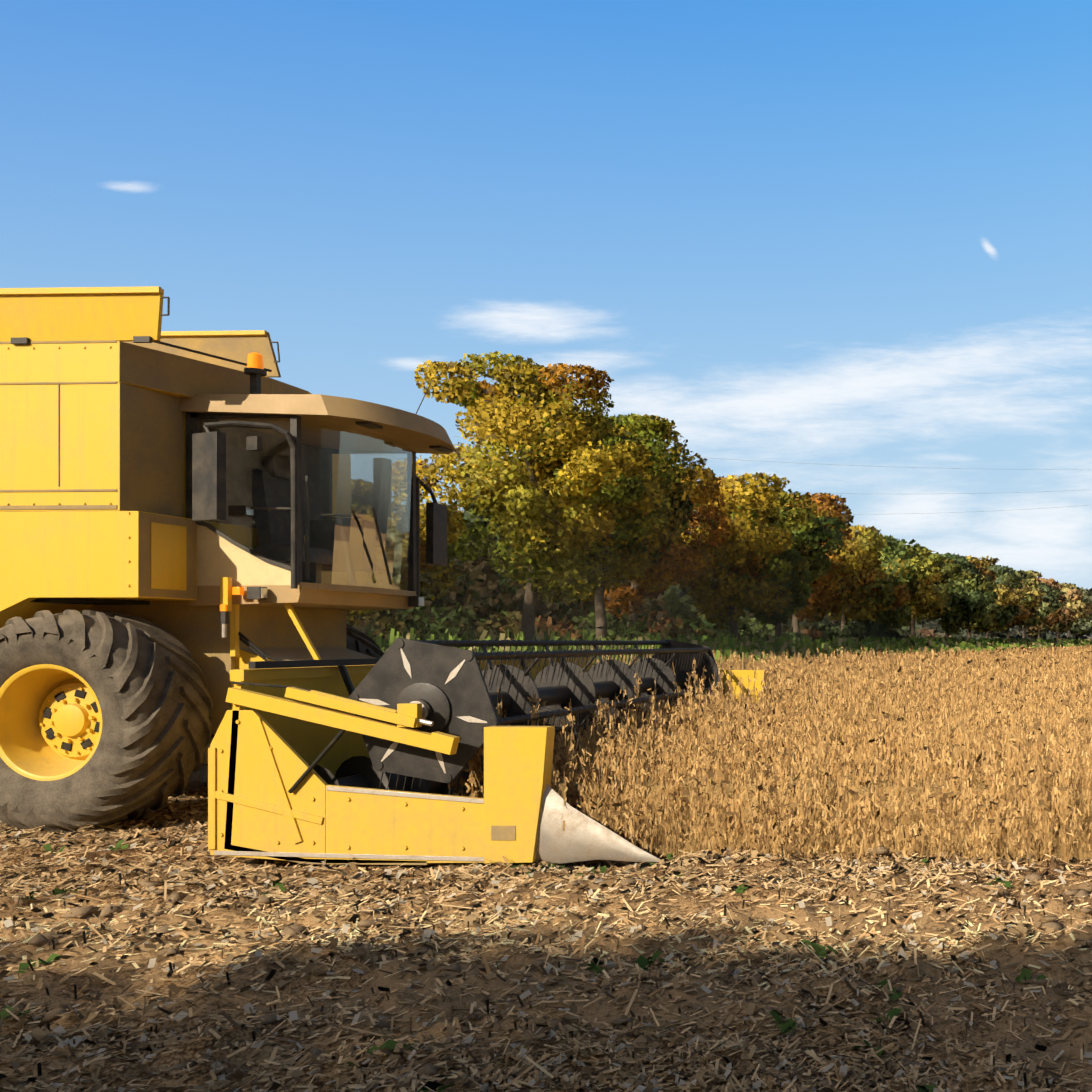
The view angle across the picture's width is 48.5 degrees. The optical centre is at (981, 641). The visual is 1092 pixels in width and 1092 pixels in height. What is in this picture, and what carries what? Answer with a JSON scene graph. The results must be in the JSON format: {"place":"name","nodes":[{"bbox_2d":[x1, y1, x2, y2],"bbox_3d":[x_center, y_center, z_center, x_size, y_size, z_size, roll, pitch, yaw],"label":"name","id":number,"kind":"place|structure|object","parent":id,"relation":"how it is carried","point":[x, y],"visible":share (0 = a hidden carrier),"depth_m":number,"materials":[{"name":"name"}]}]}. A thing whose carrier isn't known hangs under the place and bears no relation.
{"place":"outdoors","nodes":[
{"label":"outdoors","id":0,"kind":"place"},
{"bbox_2d":[0,764,1091,1091],"bbox_3d":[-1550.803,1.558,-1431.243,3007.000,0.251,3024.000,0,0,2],"label":"ground","id":1,"kind":"structure","parent":0,"point":[218,1004],"depth_m":4.98,"materials":[{"name":"soil"}]},
{"bbox_2d":[0,286,766,864],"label":"combine harvester","id":2,"kind":"object","parent":1,"relation":"on","point":[206,538],"visible":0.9,"depth_m":8.90,"materials":[{"name":"metal"}]},
{"bbox_2d":[0,775,1091,1091],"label":"straw residue","id":3,"kind":"object","parent":1,"relation":"on","point":[808,1073],"visible":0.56,"depth_m":5.04},
{"bbox_2d":[0,815,1091,1091],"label":"weeds","id":4,"kind":"object","parent":1,"relation":"on","point":[38,939],"visible":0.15,"depth_m":5.64,"materials":[{"name":"plant"}]},
{"bbox_2d":[202,718,1091,859],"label":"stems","id":5,"kind":"object","parent":1,"relation":"on","point":[861,790],"depth_m":7.84,"materials":[{"name":"brown plant"}]},
{"bbox_2d":[448,644,1091,868],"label":"soybean crop","id":6,"kind":"object","parent":1,"relation":"on","point":[960,711],"visible":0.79,"depth_m":8.24,"materials":[{"name":"beige plant"}]},
{"bbox_2d":[456,436,1085,513],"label":"power lines","id":7,"kind":"object","parent":1,"relation":"on","point":[915,467],"visible":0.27,"depth_m":288.75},
{"bbox_2d":[0,0,1091,699],"label":"sky","id":8,"kind":"structure","parent":0,"point":[841,234],"materials":[{"name":"blue"}]},
{"bbox_3d":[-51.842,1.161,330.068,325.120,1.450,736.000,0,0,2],"label":"grass bank","id":9,"kind":"structure","parent":0,"visible":0},
{"bbox_2d":[346,503,492,625],"bbox_3d":[-22.901,-2.652,39.100,9.227,7.725,6.652,0,0,-27],"label":"tree","id":10,"kind":"object","parent":9,"relation":"on","point":[456,528],"depth_m":40.24,"materials":[{"name":"green plant"}]},
{"bbox_2d":[447,489,497,565],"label":"tree","id":11,"kind":"object","parent":9,"relation":"on","point":[468,514],"depth_m":80.77,"materials":[{"name":"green plant"}]},
{"bbox_2d":[414,351,667,639],"bbox_3d":[-19.657,-5.389,46.563,11.137,13.195,9.562,0,0,-24],"label":"tree","id":12,"kind":"object","parent":9,"relation":"on","point":[561,455],"depth_m":44.63,"materials":[{"name":"yellow plant"}]},
{"bbox_2d":[495,413,712,640],"bbox_3d":[-18.758,-4.984,53.514,10.570,12.408,13.009,0,0,2],"label":"tree","id":13,"kind":"object","parent":9,"relation":"on","point":[646,430],"depth_m":52.27,"materials":[{"name":"green plant"}]},
{"bbox_2d":[577,463,734,636],"bbox_3d":[-19.700,-4.579,60.468,10.809,11.624,10.238,0,0,2],"label":"tree","id":14,"kind":"object","parent":9,"relation":"on","point":[653,586],"depth_m":60.01,"materials":[{"name":"brown plant"}]},
{"bbox_2d":[346,525,1091,665],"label":"undergrowth","id":15,"kind":"object","parent":9,"relation":"on","point":[930,635],"visible":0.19,"depth_m":59.24,"materials":[{"name":"green plant"}]},
{"bbox_2d":[668,472,817,638],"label":"tree","id":16,"kind":"object","parent":9,"relation":"on","point":[766,501],"depth_m":66.55,"materials":[{"name":"yellow plant"}]},
{"bbox_2d":[743,506,845,640],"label":"tree","id":17,"kind":"object","parent":9,"relation":"on","point":[814,532],"depth_m":75.37,"materials":[{"name":"green plant"}]},
{"bbox_2d":[785,492,866,636],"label":"tree","id":18,"kind":"object","parent":9,"relation":"on","point":[833,580],"depth_m":84.37,"materials":[{"name":"orange plant"}]},
{"bbox_2d":[824,524,910,633],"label":"tree","id":19,"kind":"object","parent":9,"relation":"on","point":[880,593],"depth_m":93.47,"materials":[{"name":"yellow plant"}]},
{"bbox_2d":[867,535,939,630],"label":"tree","id":20,"kind":"object","parent":9,"relation":"on","point":[903,562],"depth_m":103.60,"materials":[{"name":"green plant"}]},
{"bbox_2d":[898,545,962,635],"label":"tree","id":21,"kind":"object","parent":9,"relation":"on","point":[951,569],"depth_m":116.04,"materials":[{"name":"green plant"}]},
{"bbox_2d":[923,552,997,638],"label":"tree","id":22,"kind":"object","parent":9,"relation":"on","point":[970,596],"visible":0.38,"depth_m":126.63,"materials":[{"name":"green plant"}]},
{"bbox_2d":[963,555,1026,638],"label":"tree","id":23,"kind":"object","parent":9,"relation":"on","point":[982,622],"visible":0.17,"depth_m":141.30,"materials":[{"name":"yellow plant"}]},
{"bbox_2d":[982,565,1022,638],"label":"tree","id":24,"kind":"object","parent":9,"relation":"on","point":[1006,575],"visible":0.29,"depth_m":153.80,"materials":[{"name":"green plant"}]},
{"bbox_2d":[991,569,1042,637],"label":"tree","id":25,"kind":"object","parent":9,"relation":"on","point":[1029,589],"visible":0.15,"depth_m":169.48,"materials":[{"name":"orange plant"}]},
{"bbox_2d":[1019,570,1062,637],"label":"tree","id":26,"kind":"object","parent":9,"relation":"on","point":[1049,604],"visible":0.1,"depth_m":184.46,"materials":[{"name":"green plant"}]},
{"bbox_2d":[1026,577,1076,638],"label":"tree","id":27,"kind":"object","parent":9,"relation":"on","point":[1053,618],"visible":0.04,"depth_m":202.73,"materials":[{"name":"orange plant"}]},
{"bbox_2d":[1041,582,1091,638],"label":"tree","id":28,"kind":"object","parent":9,"relation":"on","point":[1074,594],"visible":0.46,"depth_m":219.12,"materials":[{"name":"yellow plant"}]},
{"bbox_2d":[1059,589,1091,636],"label":"tree","id":29,"kind":"object","parent":9,"relation":"on","point":[1078,624],"visible":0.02,"depth_m":240.42,"materials":[{"name":"green plant"}]},
{"bbox_2d":[1070,587,1091,638],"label":"tree","id":30,"kind":"object","parent":9,"relation":"on","point":[1086,629],"visible":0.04,"depth_m":263.44,"materials":[{"name":"green plant"}]}
]}

